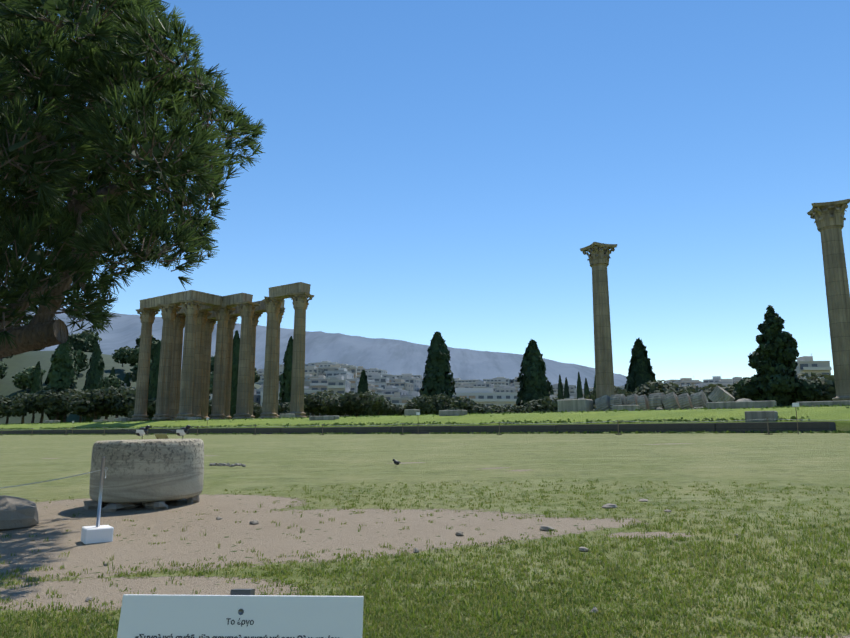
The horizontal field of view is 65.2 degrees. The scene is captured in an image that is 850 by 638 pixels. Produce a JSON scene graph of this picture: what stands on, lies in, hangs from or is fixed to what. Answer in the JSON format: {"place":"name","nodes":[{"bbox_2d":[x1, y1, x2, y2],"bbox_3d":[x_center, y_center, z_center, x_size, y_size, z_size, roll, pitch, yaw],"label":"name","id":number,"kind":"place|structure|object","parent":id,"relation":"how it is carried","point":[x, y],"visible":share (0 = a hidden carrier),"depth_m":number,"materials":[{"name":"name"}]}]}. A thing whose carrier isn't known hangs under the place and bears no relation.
{"place":"outdoors","nodes":[
{"label":"outdoors","id":0,"kind":"place"},
{"bbox_2d":[0,350,260,423],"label":"hill terrain","id":1,"kind":"structure","parent":0,"point":[17,363],"depth_m":270.62,"materials":[{"name":"plant"}]},
{"bbox_2d":[0,361,6,378],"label":"hill tree","id":2,"kind":"object","parent":1,"relation":"on","point":[3,369],"visible":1,"depth_m":248.00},
{"bbox_2d":[12,366,45,389],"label":"hill tree","id":3,"kind":"object","parent":1,"relation":"on","point":[24,378],"visible":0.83,"depth_m":242.07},
{"bbox_2d":[69,333,90,351],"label":"hill tree","id":4,"kind":"object","parent":1,"relation":"on","point":[78,341],"visible":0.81,"depth_m":315.14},
{"bbox_2d":[75,349,88,371],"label":"hill tree","id":5,"kind":"object","parent":1,"relation":"on","point":[81,360],"visible":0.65,"depth_m":265.67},
{"bbox_2d":[79,329,101,352],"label":"hill tree","id":6,"kind":"object","parent":1,"relation":"on","point":[94,338],"visible":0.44,"depth_m":329.25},
{"bbox_2d":[102,375,124,390],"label":"hill tree","id":7,"kind":"object","parent":1,"relation":"on","point":[110,381],"visible":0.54,"depth_m":248.65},
{"bbox_2d":[112,346,129,366],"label":"hill tree","id":8,"kind":"object","parent":1,"relation":"on","point":[119,354],"visible":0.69,"depth_m":284.93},
{"bbox_2d":[123,346,151,366],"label":"hill tree","id":9,"kind":"object","parent":1,"relation":"on","point":[132,356],"visible":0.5,"depth_m":280.35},
{"bbox_2d":[129,360,151,382],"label":"hill tree","id":10,"kind":"object","parent":1,"relation":"on","point":[134,370],"visible":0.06,"depth_m":257.48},
{"bbox_2d":[135,335,160,355],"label":"hill tree","id":11,"kind":"object","parent":1,"relation":"on","point":[154,341],"visible":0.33,"depth_m":318.21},
{"bbox_2d":[209,375,213,393],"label":"hill tree","id":12,"kind":"object","parent":1,"relation":"on","point":[211,385],"visible":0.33,"depth_m":266.27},
{"bbox_2d":[210,355,214,372],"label":"hill tree","id":13,"kind":"object","parent":1,"relation":"on","point":[212,364],"visible":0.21,"depth_m":331.22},
{"bbox_2d":[254,369,259,383],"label":"hill tree","id":14,"kind":"object","parent":1,"relation":"on","point":[257,379],"visible":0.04,"depth_m":301.48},
{"bbox_2d":[154,434,168,438],"bbox_3d":[-15.785,7.252,39.742,0.750,0.773,0.421,0,-10,2],"label":"info plaque","id":15,"kind":"object","parent":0,"point":[161,436],"visible":0.77,"depth_m":39.78,"materials":[{"name":"beige metal"}]},
{"bbox_2d":[20,306,626,388],"bbox_3d":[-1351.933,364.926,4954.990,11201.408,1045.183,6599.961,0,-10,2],"label":"mountain","id":16,"kind":"structure","parent":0,"point":[393,357],"depth_m":4880.73,"materials":[{"name":"stone"}]},
{"bbox_2d":[0,406,849,637],"bbox_3d":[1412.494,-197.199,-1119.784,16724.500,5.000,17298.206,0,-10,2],"label":"ground","id":17,"kind":"structure","parent":0,"point":[279,463],"depth_m":11.69,"materials":[{"name":"green plant"}]},
{"bbox_2d":[0,395,12,423],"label":"olive tree","id":18,"kind":"object","parent":17,"relation":"on","point":[2,398],"visible":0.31,"depth_m":159.10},
{"bbox_2d":[0,393,24,423],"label":"olive tree","id":19,"kind":"object","parent":17,"relation":"on","point":[9,413],"visible":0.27,"depth_m":155.96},
{"bbox_2d":[0,495,38,530],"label":"rock","id":20,"kind":"object","parent":17,"relation":"on","point":[16,512],"visible":0.85,"depth_m":9.82,"materials":[{"name":"stone"}]},
{"bbox_2d":[8,393,46,422],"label":"olive tree","id":21,"kind":"object","parent":17,"relation":"on","point":[26,404],"visible":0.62,"depth_m":148.36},
{"bbox_2d":[12,390,43,422],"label":"olive tree","id":22,"kind":"object","parent":17,"relation":"on","point":[18,396],"depth_m":153.00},
{"bbox_2d":[29,361,42,393],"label":"cypress tree","id":23,"kind":"object","parent":17,"relation":"on","point":[37,381],"visible":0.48,"depth_m":243.31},
{"bbox_2d":[45,420,59,422],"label":"stone block","id":24,"kind":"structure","parent":17,"relation":"on","point":[51,421],"depth_m":105.89,"materials":[{"name":"grey stone"}]},
{"bbox_2d":[31,387,80,419],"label":"olive tree","id":25,"kind":"object","parent":17,"relation":"on","point":[46,397],"visible":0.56,"depth_m":145.33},
{"bbox_2d":[43,336,79,422],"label":"cypress tree","id":26,"kind":"object","parent":17,"relation":"on","point":[62,373],"visible":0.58,"depth_m":151.32,"materials":[{"name":"plant"}]},
{"bbox_2d":[44,393,79,421],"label":"olive tree","id":27,"kind":"object","parent":17,"relation":"on","point":[61,408],"visible":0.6,"depth_m":144.85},
{"bbox_2d":[77,395,101,422],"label":"olive tree","id":28,"kind":"object","parent":17,"relation":"on","point":[88,415],"visible":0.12,"depth_m":148.31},
{"bbox_2d":[66,389,114,419],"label":"olive tree","id":29,"kind":"object","parent":17,"relation":"on","point":[93,400],"visible":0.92,"depth_m":144.98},
{"bbox_2d":[82,344,104,421],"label":"cypress tree","id":30,"kind":"object","parent":17,"relation":"on","point":[94,375],"visible":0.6,"depth_m":176.58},
{"bbox_2d":[81,457,113,544],"bbox_3d":[-4.284,2.372,8.756,0.330,1.090,0.330,7,-12,-35],"label":"rope barrier post","id":31,"kind":"object","parent":17,"relation":"on","point":[98,533],"visible":0.98,"depth_m":8.61,"materials":[{"name":"concrete"}]},
{"bbox_2d":[2,469,105,487],"bbox_3d":[-6.855,2.153,8.748,5.271,0.352,0.033,0,-10,-1],"label":"barrier rope","id":32,"kind":"object","parent":31,"relation":"attached to","point":[57,479],"visible":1,"depth_m":8.78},
{"bbox_2d":[82,409,115,419],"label":"olive tree","id":33,"kind":"object","parent":17,"relation":"on","point":[105,414],"visible":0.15,"depth_m":155.49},
{"bbox_2d":[109,367,114,377],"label":"cypress tree","id":34,"kind":"object","parent":17,"relation":"on","point":[112,371],"visible":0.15,"depth_m":263.58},
{"bbox_2d":[97,386,134,417],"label":"olive tree","id":35,"kind":"object","parent":17,"relation":"on","point":[117,393],"visible":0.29,"depth_m":147.66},
{"bbox_2d":[109,395,134,420],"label":"olive tree","id":36,"kind":"object","parent":17,"relation":"on","point":[127,404],"visible":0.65,"depth_m":145.68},
{"bbox_2d":[116,418,129,420],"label":"stone block","id":37,"kind":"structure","parent":17,"relation":"on","point":[122,419],"depth_m":96.20,"materials":[{"name":"grey stone"}]},
{"bbox_2d":[123,372,130,386],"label":"cypress tree","id":38,"kind":"object","parent":17,"relation":"on","point":[126,380],"visible":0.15,"depth_m":257.81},
{"bbox_2d":[120,387,135,415],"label":"olive tree","id":39,"kind":"object","parent":17,"relation":"on","point":[131,392],"visible":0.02,"depth_m":147.25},
{"bbox_2d":[0,0,266,357],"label":"pine tree","id":40,"kind":"object","parent":17,"relation":"on","point":[45,123],"visible":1,"depth_m":8.66,"materials":[{"name":"green plant"}]},
{"bbox_2d":[128,408,153,418],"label":"olive tree","id":41,"kind":"object","parent":17,"relation":"on","point":[130,412],"depth_m":139.27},
{"bbox_2d":[84,495,199,511],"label":"supporting stones","id":42,"kind":"object","parent":17,"relation":"on","point":[106,507],"visible":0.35,"depth_m":11.77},
{"bbox_2d":[89,439,203,502],"bbox_3d":[-5.221,2.823,12.556,1.992,1.064,1.989,3,-10,-21],"label":"drum","id":43,"kind":"object","parent":42,"relation":"on","point":[146,470],"visible":0.92,"depth_m":11.73,"materials":[{"name":"stone"}]},
{"bbox_2d":[122,425,151,438],"bbox_3d":[-5.688,2.243,13.114,0.559,0.290,0.142,3,-10,-15],"label":"magpie","id":44,"kind":"object","parent":43,"relation":"on","point":[141,431],"visible":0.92,"depth_m":13.10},
{"bbox_2d":[164,425,192,438],"bbox_3d":[-4.751,2.181,12.758,0.559,0.290,0.142,1,-10,-4],"label":"magpie","id":45,"kind":"object","parent":43,"relation":"on","point":[182,431],"visible":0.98,"depth_m":12.73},
{"bbox_2d":[130,307,159,420],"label":"column","id":46,"kind":"structure","parent":17,"relation":"on","point":[147,317],"depth_m":100.44,"materials":[{"name":"stone"}]},
{"bbox_2d":[147,398,156,414],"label":"olive tree","id":47,"kind":"object","parent":17,"relation":"on","point":[151,405],"visible":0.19,"depth_m":137.49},
{"bbox_2d":[148,342,160,419],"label":"cypress tree","id":48,"kind":"object","parent":17,"relation":"on","point":[153,379],"visible":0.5,"depth_m":140.43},
{"bbox_2d":[152,304,181,420],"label":"column","id":49,"kind":"structure","parent":17,"relation":"on","point":[168,313],"depth_m":97.32,"materials":[{"name":"stone"}]},
{"bbox_2d":[169,313,185,419],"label":"column","id":50,"kind":"structure","parent":17,"relation":"on","point":[179,323],"depth_m":104.92,"materials":[{"name":"stone"}]},
{"bbox_2d":[175,299,205,419],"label":"column","id":51,"kind":"structure","parent":17,"relation":"on","point":[192,307],"depth_m":94.24,"materials":[{"name":"stone"}]},
{"bbox_2d":[185,417,200,419],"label":"stone block","id":52,"kind":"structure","parent":17,"relation":"on","point":[189,418],"depth_m":85.56,"materials":[{"name":"grey stone"}]},
{"bbox_2d":[192,310,211,419],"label":"column","id":53,"kind":"structure","parent":17,"relation":"on","point":[202,316],"depth_m":101.86,"materials":[{"name":"stone"}]},
{"bbox_2d":[201,319,216,418],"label":"column","id":54,"kind":"structure","parent":17,"relation":"on","point":[209,325],"depth_m":109.42,"materials":[{"name":"stone"}]},
{"bbox_2d":[140,282,310,318],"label":"architrave beams","id":55,"kind":"structure","parent":54,"relation":"on","point":[281,291],"depth_m":97.83,"materials":[{"name":"stone"}]},
{"bbox_2d":[208,399,211,416],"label":"bush","id":56,"kind":"object","parent":17,"relation":"on","point":[209,407],"visible":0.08,"depth_m":137.57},
{"bbox_2d":[209,305,235,419],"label":"column","id":57,"kind":"structure","parent":17,"relation":"on","point":[222,314],"depth_m":98.66,"materials":[{"name":"stone"}]},
{"bbox_2d":[224,315,237,419],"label":"column","id":58,"kind":"structure","parent":17,"relation":"on","point":[232,321],"depth_m":106.34,"materials":[{"name":"stone"}]},
{"bbox_2d":[230,330,239,418],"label":"cypress tree","id":59,"kind":"object","parent":17,"relation":"on","point":[235,357],"visible":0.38,"depth_m":135.95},
{"bbox_2d":[117,589,363,637],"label":"info sign","id":60,"kind":"object","parent":17,"relation":"on","point":[242,613],"visible":1,"depth_m":1.95,"materials":[{"name":"white"}]},
{"bbox_2d":[232,301,260,418],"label":"column","id":61,"kind":"structure","parent":17,"relation":"on","point":[247,309],"depth_m":95.55,"materials":[{"name":"stone"}]},
{"bbox_2d":[235,403,261,417],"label":"bush","id":62,"kind":"object","parent":17,"relation":"on","point":[256,406],"visible":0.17,"depth_m":126.89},
{"bbox_2d":[249,312,262,417],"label":"column","id":63,"kind":"structure","parent":17,"relation":"on","point":[256,317],"depth_m":103.39,"materials":[{"name":"stone"}]},
{"bbox_2d":[255,406,261,417],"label":"bush","id":64,"kind":"object","parent":17,"relation":"on","point":[258,413],"visible":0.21,"depth_m":125.13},
{"bbox_2d":[259,296,284,418],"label":"column","id":65,"kind":"structure","parent":17,"relation":"on","point":[272,305],"depth_m":92.41,"materials":[{"name":"stone"}]},
{"bbox_2d":[275,308,284,417],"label":"column","id":66,"kind":"structure","parent":17,"relation":"on","point":[281,314],"depth_m":100.40,"materials":[{"name":"stone"}]},
{"bbox_2d":[278,401,290,417],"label":"bush","id":67,"kind":"object","parent":17,"relation":"on","point":[284,405],"visible":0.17,"depth_m":125.71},
{"bbox_2d":[278,336,292,403],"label":"cypress tree","id":68,"kind":"object","parent":17,"relation":"on","point":[285,390],"visible":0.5,"depth_m":131.78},
{"bbox_2d":[280,414,294,417],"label":"stone block","id":69,"kind":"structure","parent":17,"relation":"on","point":[287,415],"depth_m":77.04,"materials":[{"name":"grey stone"}]},
{"bbox_2d":[284,407,313,417],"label":"bush","id":70,"kind":"object","parent":17,"relation":"on","point":[307,414],"visible":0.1,"depth_m":125.75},
{"bbox_2d":[287,292,314,417],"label":"column","id":71,"kind":"structure","parent":17,"relation":"on","point":[300,302],"depth_m":89.34,"materials":[{"name":"stone"}]},
{"bbox_2d":[286,394,327,415],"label":"bush","id":72,"kind":"object","parent":17,"relation":"on","point":[311,401],"visible":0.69,"depth_m":111.90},
{"bbox_2d":[309,415,338,419],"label":"stone block","id":73,"kind":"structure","parent":17,"relation":"on","point":[333,417],"depth_m":66.27,"materials":[{"name":"grey stone"}]},
{"bbox_2d":[312,390,344,415],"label":"bush","id":74,"kind":"object","parent":17,"relation":"on","point":[325,393],"visible":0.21,"depth_m":130.94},
{"bbox_2d":[316,395,347,415],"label":"bush","id":75,"kind":"object","parent":17,"relation":"on","point":[332,405],"visible":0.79,"depth_m":110.37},
{"bbox_2d":[335,390,377,416],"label":"bush","id":76,"kind":"object","parent":17,"relation":"on","point":[355,403],"visible":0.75,"depth_m":111.21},
{"bbox_2d":[354,370,368,415],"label":"cypress tree","id":77,"kind":"object","parent":17,"relation":"on","point":[362,386],"visible":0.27,"depth_m":149.39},
{"bbox_2d":[361,394,391,415],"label":"bush","id":78,"kind":"object","parent":17,"relation":"on","point":[379,404],"visible":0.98,"depth_m":110.36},
{"bbox_2d":[379,404,409,415],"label":"bush","id":79,"kind":"object","parent":17,"relation":"on","point":[396,409],"visible":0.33,"depth_m":115.61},
{"bbox_2d":[1,403,798,434],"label":"rope fence","id":80,"kind":"object","parent":17,"relation":"on","point":[795,405],"visible":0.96,"depth_m":47.70,"materials":[{"name":"fabric"}]},
{"bbox_2d":[402,397,416,413],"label":"bush","id":81,"kind":"object","parent":17,"relation":"on","point":[410,404],"visible":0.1,"depth_m":117.00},
{"bbox_2d":[404,409,419,415],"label":"stone block","id":82,"kind":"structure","parent":17,"relation":"on","point":[408,412],"depth_m":64.90,"materials":[{"name":"grey stone"}]},
{"bbox_2d":[85,463,739,613],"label":"scattered stones","id":83,"kind":"object","parent":17,"relation":"on","point":[460,533],"visible":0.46,"depth_m":9.76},
{"bbox_2d":[0,422,835,434],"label":"retaining wall","id":84,"kind":"structure","parent":17,"relation":"on","point":[736,427],"depth_m":49.70,"materials":[{"name":"stone"}]},
{"bbox_2d":[0,478,849,637],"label":"grass tufts","id":85,"kind":"object","parent":17,"relation":"on","point":[589,628],"depth_m":5.96,"materials":[{"name":"plant"}]},
{"bbox_2d":[0,404,849,434],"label":"wall edge grass","id":86,"kind":"structure","parent":17,"relation":"on","point":[598,420],"depth_m":53.56,"materials":[{"name":"plant"}]},
{"bbox_2d":[412,393,453,414],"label":"bush","id":87,"kind":"object","parent":17,"relation":"on","point":[427,404],"visible":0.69,"depth_m":111.08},
{"bbox_2d":[419,331,455,398],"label":"cypress tree","id":88,"kind":"object","parent":17,"relation":"on","point":[438,378],"visible":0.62,"depth_m":126.39,"materials":[{"name":"plant"}]},
{"bbox_2d":[439,410,466,415],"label":"stone block","id":89,"kind":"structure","parent":17,"relation":"on","point":[451,412],"depth_m":59.24,"materials":[{"name":"grey stone"}]},
{"bbox_2d":[441,396,480,413],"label":"bush","id":90,"kind":"object","parent":17,"relation":"on","point":[460,403],"visible":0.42,"depth_m":111.24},
{"bbox_2d":[124,355,831,418],"bbox_3d":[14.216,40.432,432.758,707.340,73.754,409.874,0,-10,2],"label":"city buildings","id":91,"kind":"structure","parent":17,"relation":"on","point":[339,378],"depth_m":340.03,"materials":[{"name":"grey"}]},
{"bbox_2d":[467,403,507,413],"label":"bush","id":92,"kind":"object","parent":17,"relation":"on","point":[482,409],"visible":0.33,"depth_m":109.75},
{"bbox_2d":[499,405,524,412],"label":"bush","id":93,"kind":"object","parent":17,"relation":"on","point":[514,408],"visible":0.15,"depth_m":115.65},
{"bbox_2d":[516,339,551,408],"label":"cypress tree","id":94,"kind":"object","parent":17,"relation":"on","point":[534,384],"visible":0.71,"depth_m":122.93,"materials":[{"name":"plant"}]},
{"bbox_2d":[521,396,558,412],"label":"bush","id":95,"kind":"object","parent":17,"relation":"on","point":[543,405],"visible":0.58,"depth_m":108.20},
{"bbox_2d":[557,374,563,399],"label":"cypress tree","id":96,"kind":"object","parent":17,"relation":"on","point":[560,392],"visible":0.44,"depth_m":325.99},
{"bbox_2d":[564,378,569,397],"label":"cypress tree","id":97,"kind":"object","parent":17,"relation":"on","point":[566,391],"visible":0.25,"depth_m":340.94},
{"bbox_2d":[557,399,592,411],"bbox_3d":[13.829,8.056,61.050,2.800,1.300,1.800,-7,-12,34],"label":"stone block","id":98,"kind":"object","parent":17,"relation":"on","point":[576,405],"visible":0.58,"depth_m":60.30,"materials":[{"name":"white stone"}]},
{"bbox_2d":[577,372,582,398],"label":"cypress tree","id":99,"kind":"object","parent":17,"relation":"on","point":[579,390],"visible":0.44,"depth_m":355.54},
{"bbox_2d":[584,378,588,397],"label":"cypress tree","id":100,"kind":"object","parent":17,"relation":"on","point":[586,389],"visible":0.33,"depth_m":370.46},
{"bbox_2d":[580,242,617,411],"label":"column","id":101,"kind":"structure","parent":17,"relation":"on","point":[599,257],"depth_m":66.50,"materials":[{"name":"stone"}]},
{"bbox_2d":[584,385,630,408],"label":"bush","id":102,"kind":"object","parent":17,"relation":"on","point":[592,395],"visible":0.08,"depth_m":107.63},
{"bbox_2d":[612,405,639,410],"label":"stone block","id":103,"kind":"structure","parent":17,"relation":"on","point":[627,407],"depth_m":54.81,"materials":[{"name":"white stone"}]},
{"bbox_2d":[624,338,655,393],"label":"cypress tree","id":104,"kind":"object","parent":17,"relation":"on","point":[640,372],"visible":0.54,"depth_m":115.90,"materials":[{"name":"plant"}]},
{"bbox_2d":[635,380,689,395],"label":"bush","id":105,"kind":"object","parent":17,"relation":"on","point":[647,390],"visible":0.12,"depth_m":108.53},
{"bbox_2d":[595,386,751,410],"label":"fallen column drums","id":106,"kind":"object","parent":17,"relation":"on","point":[661,401],"visible":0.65,"depth_m":56.49,"materials":[{"name":"white stone"}]},
{"bbox_2d":[647,388,708,399],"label":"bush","id":107,"kind":"object","parent":17,"relation":"on","point":[677,393],"visible":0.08,"depth_m":104.62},
{"bbox_2d":[682,384,702,391],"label":"bush","id":108,"kind":"object","parent":17,"relation":"on","point":[692,387],"visible":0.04,"depth_m":108.25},
{"bbox_2d":[699,384,742,400],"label":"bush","id":109,"kind":"object","parent":17,"relation":"on","point":[729,387],"visible":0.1,"depth_m":107.68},
{"bbox_2d":[705,388,744,401],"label":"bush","id":110,"kind":"object","parent":17,"relation":"on","point":[709,393],"visible":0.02,"depth_m":106.31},
{"bbox_2d":[707,400,776,408],"bbox_3d":[22.837,6.312,47.976,4.500,0.700,0.800,-7,-12,34],"label":"long block","id":111,"kind":"object","parent":17,"relation":"on","point":[745,404],"visible":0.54,"depth_m":47.60,"materials":[{"name":"grey stone"}]},
{"bbox_2d":[745,411,777,421],"bbox_3d":[21.057,6.165,41.547,1.700,0.780,1.250,-7,-12,34],"label":"block pedestal","id":112,"kind":"object","parent":17,"relation":"on","point":[752,416],"visible":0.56,"depth_m":41.05,"materials":[{"name":"grey stone"}]},
{"bbox_2d":[733,305,822,407],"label":"conifer tree","id":113,"kind":"object","parent":17,"relation":"on","point":[772,359],"visible":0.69,"depth_m":93.20,"materials":[{"name":"plant"}]},
{"bbox_2d":[797,372,835,400],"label":"bush","id":114,"kind":"object","parent":17,"relation":"on","point":[828,395],"visible":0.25,"depth_m":91.16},
{"bbox_2d":[796,400,849,406],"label":"long block","id":115,"kind":"object","parent":17,"relation":"on","point":[818,403],"visible":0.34,"depth_m":47.33,"materials":[{"name":"grey stone"}]},
{"bbox_2d":[807,199,849,400],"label":"column","id":116,"kind":"structure","parent":17,"relation":"on","point":[828,217],"depth_m":54.62,"materials":[{"name":"stone"}]},
{"bbox_2d":[824,378,835,400],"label":"bush","id":117,"kind":"object","parent":17,"relation":"on","point":[827,385],"visible":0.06,"depth_m":91.15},
{"bbox_2d":[3,0,849,381],"label":"sky","id":118,"kind":"structure","parent":0,"point":[447,167],"materials":[{"name":"blue"}]}
]}

